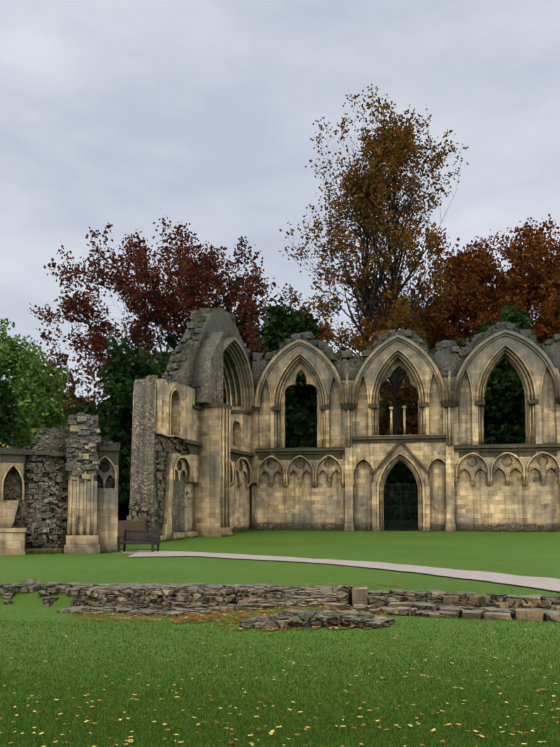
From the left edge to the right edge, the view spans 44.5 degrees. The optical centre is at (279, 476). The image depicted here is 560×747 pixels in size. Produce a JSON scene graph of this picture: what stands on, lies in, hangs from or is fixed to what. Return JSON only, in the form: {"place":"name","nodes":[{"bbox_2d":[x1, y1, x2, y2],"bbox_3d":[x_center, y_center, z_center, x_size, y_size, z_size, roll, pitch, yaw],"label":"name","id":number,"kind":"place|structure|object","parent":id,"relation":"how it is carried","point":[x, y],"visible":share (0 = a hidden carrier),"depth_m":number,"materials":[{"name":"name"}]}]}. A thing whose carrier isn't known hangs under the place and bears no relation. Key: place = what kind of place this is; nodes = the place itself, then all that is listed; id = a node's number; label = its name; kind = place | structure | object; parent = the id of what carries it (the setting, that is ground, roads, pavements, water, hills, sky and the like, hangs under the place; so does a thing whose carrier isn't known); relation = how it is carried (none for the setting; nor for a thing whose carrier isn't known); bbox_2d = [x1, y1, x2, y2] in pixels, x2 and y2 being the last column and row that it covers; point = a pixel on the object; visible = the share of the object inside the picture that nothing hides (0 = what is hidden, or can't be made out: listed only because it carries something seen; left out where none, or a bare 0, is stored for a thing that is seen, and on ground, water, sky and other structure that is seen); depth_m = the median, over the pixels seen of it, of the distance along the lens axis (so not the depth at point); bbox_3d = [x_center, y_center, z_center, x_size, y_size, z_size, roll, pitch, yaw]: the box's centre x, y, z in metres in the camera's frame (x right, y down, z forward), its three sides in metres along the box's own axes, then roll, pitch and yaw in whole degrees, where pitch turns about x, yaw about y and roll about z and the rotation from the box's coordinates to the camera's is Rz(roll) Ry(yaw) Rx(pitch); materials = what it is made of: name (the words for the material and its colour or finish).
{"place":"outdoors","nodes":[
{"label":"outdoors","id":0,"kind":"place"},
{"bbox_2d":[0,530,559,746],"bbox_3d":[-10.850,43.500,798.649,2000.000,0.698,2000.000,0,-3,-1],"label":"lawn","id":1,"kind":"structure","parent":0,"point":[521,552],"depth_m":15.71,"materials":[{"name":"green plant"}]},
{"bbox_2d":[0,373,27,446],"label":"yew tree","id":2,"kind":"object","parent":1,"relation":"on","point":[8,412],"visible":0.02,"depth_m":36.87,"materials":[{"name":"green plant"}]},
{"bbox_2d":[0,318,72,445],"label":"green tree","id":3,"kind":"object","parent":1,"relation":"on","point":[32,378],"visible":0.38,"depth_m":42.26,"materials":[{"name":"green plant"}]},
{"bbox_2d":[0,412,119,555],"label":"ruined stone wall","id":4,"kind":"structure","parent":1,"relation":"on","point":[58,488],"depth_m":28.08,"materials":[{"name":"stone"}]},
{"bbox_2d":[26,365,93,426],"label":"tree row","id":5,"kind":"object","parent":1,"relation":"on","point":[78,398],"visible":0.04,"depth_m":84.59,"materials":[{"name":"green plant"}]},
{"bbox_2d":[63,333,189,533],"bbox_3d":[-9.196,-2.145,42.152,8.035,12.331,8.264,0,-3,-1],"label":"yew tree","id":6,"kind":"object","parent":1,"relation":"on","point":[123,373],"visible":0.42,"depth_m":40.34,"materials":[{"name":"green plant"}]},
{"bbox_2d":[118,520,145,544],"bbox_3d":[-8.506,2.869,33.662,0.130,1.360,7.050,-1,-3,20],"label":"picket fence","id":7,"kind":"object","parent":1,"relation":"on","point":[135,525],"visible":0.15,"depth_m":35.61,"materials":[{"name":"brown wood"}]},
{"bbox_2d":[117,530,159,553],"bbox_3d":[-5.929,2.843,28.675,2.400,1.120,1.300,-1,-3,15],"label":"park bench","id":8,"kind":"object","parent":1,"relation":"on","point":[152,539],"visible":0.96,"depth_m":28.95,"materials":[{"name":"brown wood"}]},
{"bbox_2d":[29,217,307,420],"bbox_3d":[-10.731,-11.148,67.398,29.030,32.578,28.941,0,-3,-1],"label":"copper beech tree","id":9,"kind":"object","parent":1,"relation":"on","point":[195,274],"visible":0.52,"depth_m":63.68,"materials":[{"name":"brown plant"}]},
{"bbox_2d":[127,308,254,540],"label":"ruined stone wall","id":10,"kind":"structure","parent":1,"relation":"on","point":[192,425],"depth_m":41.34,"materials":[{"name":"stone"}]},
{"bbox_2d":[160,274,300,403],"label":"dark green tree","id":11,"kind":"object","parent":1,"relation":"on","point":[168,338],"visible":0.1,"depth_m":66.69,"materials":[{"name":"green plant"}]},
{"bbox_2d":[0,579,559,629],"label":"excavated footings","id":12,"kind":"object","parent":1,"relation":"on","point":[203,598],"visible":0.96,"depth_m":12.97,"materials":[{"name":"stone"}]},
{"bbox_2d":[0,560,559,746],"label":"fallen leaves","id":13,"kind":"object","parent":1,"relation":"on","point":[179,620],"visible":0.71,"depth_m":9.29,"materials":[{"name":"orange plant"}]},
{"bbox_2d":[251,294,333,447],"bbox_3d":[1.412,-5.075,57.862,11.710,19.511,12.124,0,-3,-1],"label":"dark green tree","id":14,"kind":"object","parent":1,"relation":"on","point":[301,422],"visible":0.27,"depth_m":55.61,"materials":[{"name":"green plant"}]},
{"bbox_2d":[25,528,559,553],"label":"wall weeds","id":15,"kind":"object","parent":1,"relation":"on","point":[108,550],"depth_m":45.69,"materials":[{"name":"green plant"}]},
{"bbox_2d":[293,148,426,394],"bbox_3d":[6.582,-10.937,56.631,11.149,31.037,12.283,0,-3,-1],"label":"tall lime tree","id":16,"kind":"object","parent":1,"relation":"on","point":[337,232],"visible":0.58,"depth_m":56.09,"materials":[{"name":"brown plant"}]},
{"bbox_2d":[278,84,468,434],"bbox_3d":[8.300,-13.656,55.691,14.004,36.449,12.553,-3,-4,40],"label":"tall lime tree","id":17,"kind":"object","parent":1,"relation":"on","point":[395,144],"visible":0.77,"depth_m":55.06,"materials":[{"name":"brown plant"}]},
{"bbox_2d":[383,431,417,529],"bbox_3d":[9.076,0.349,52.948,6.843,8.129,6.784,0,-3,-1],"label":"hedge","id":18,"kind":"object","parent":1,"relation":"on","point":[400,472],"visible":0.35,"depth_m":50.45,"materials":[{"name":"green plant"}]},
{"bbox_2d":[251,322,559,531],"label":"ruined abbey wall","id":19,"kind":"structure","parent":1,"relation":"on","point":[466,477],"depth_m":47.82,"materials":[{"name":"stone"}]},
{"bbox_2d":[384,484,417,530],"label":"metal gate","id":20,"kind":"structure","parent":19,"relation":"attached to","point":[400,521],"depth_m":48.24,"materials":[{"name":"black metal"}]},
{"bbox_2d":[379,291,462,434],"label":"autumn tree","id":21,"kind":"object","parent":1,"relation":"on","point":[410,400],"visible":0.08,"depth_m":67.86,"materials":[{"name":"plant"}]},
{"bbox_2d":[379,237,544,434],"bbox_3d":[18.559,-8.965,64.499,17.939,27.934,18.680,0,-3,-1],"label":"autumn tree","id":22,"kind":"object","parent":1,"relation":"on","point":[475,271],"visible":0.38,"depth_m":62.59,"materials":[{"name":"brown plant"}]},
{"bbox_2d":[455,301,537,443],"bbox_3d":[18.110,-4.873,55.030,10.013,18.814,10.100,0,-3,-1],"label":"holly tree","id":23,"kind":"object","parent":1,"relation":"on","point":[501,381],"visible":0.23,"depth_m":51.83,"materials":[{"name":"green plant"}]},
{"bbox_2d":[449,213,559,431],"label":"autumn tree","id":24,"kind":"object","parent":1,"relation":"on","point":[542,278],"visible":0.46,"depth_m":58.59,"materials":[{"name":"brown plant"}]},
{"bbox_2d":[539,320,559,342],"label":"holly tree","id":25,"kind":"object","parent":1,"relation":"on","point":[550,337],"visible":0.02,"depth_m":57.65,"materials":[{"name":"green plant"}]},
{"bbox_2d":[0,0,559,419],"label":"sky","id":26,"kind":"structure","parent":0,"point":[129,115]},
{"bbox_2d":[128,550,559,590],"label":"garden path","id":27,"kind":"structure","parent":0,"point":[546,583],"depth_m":20.03,"materials":[{"name":"grey concrete"}]}
]}

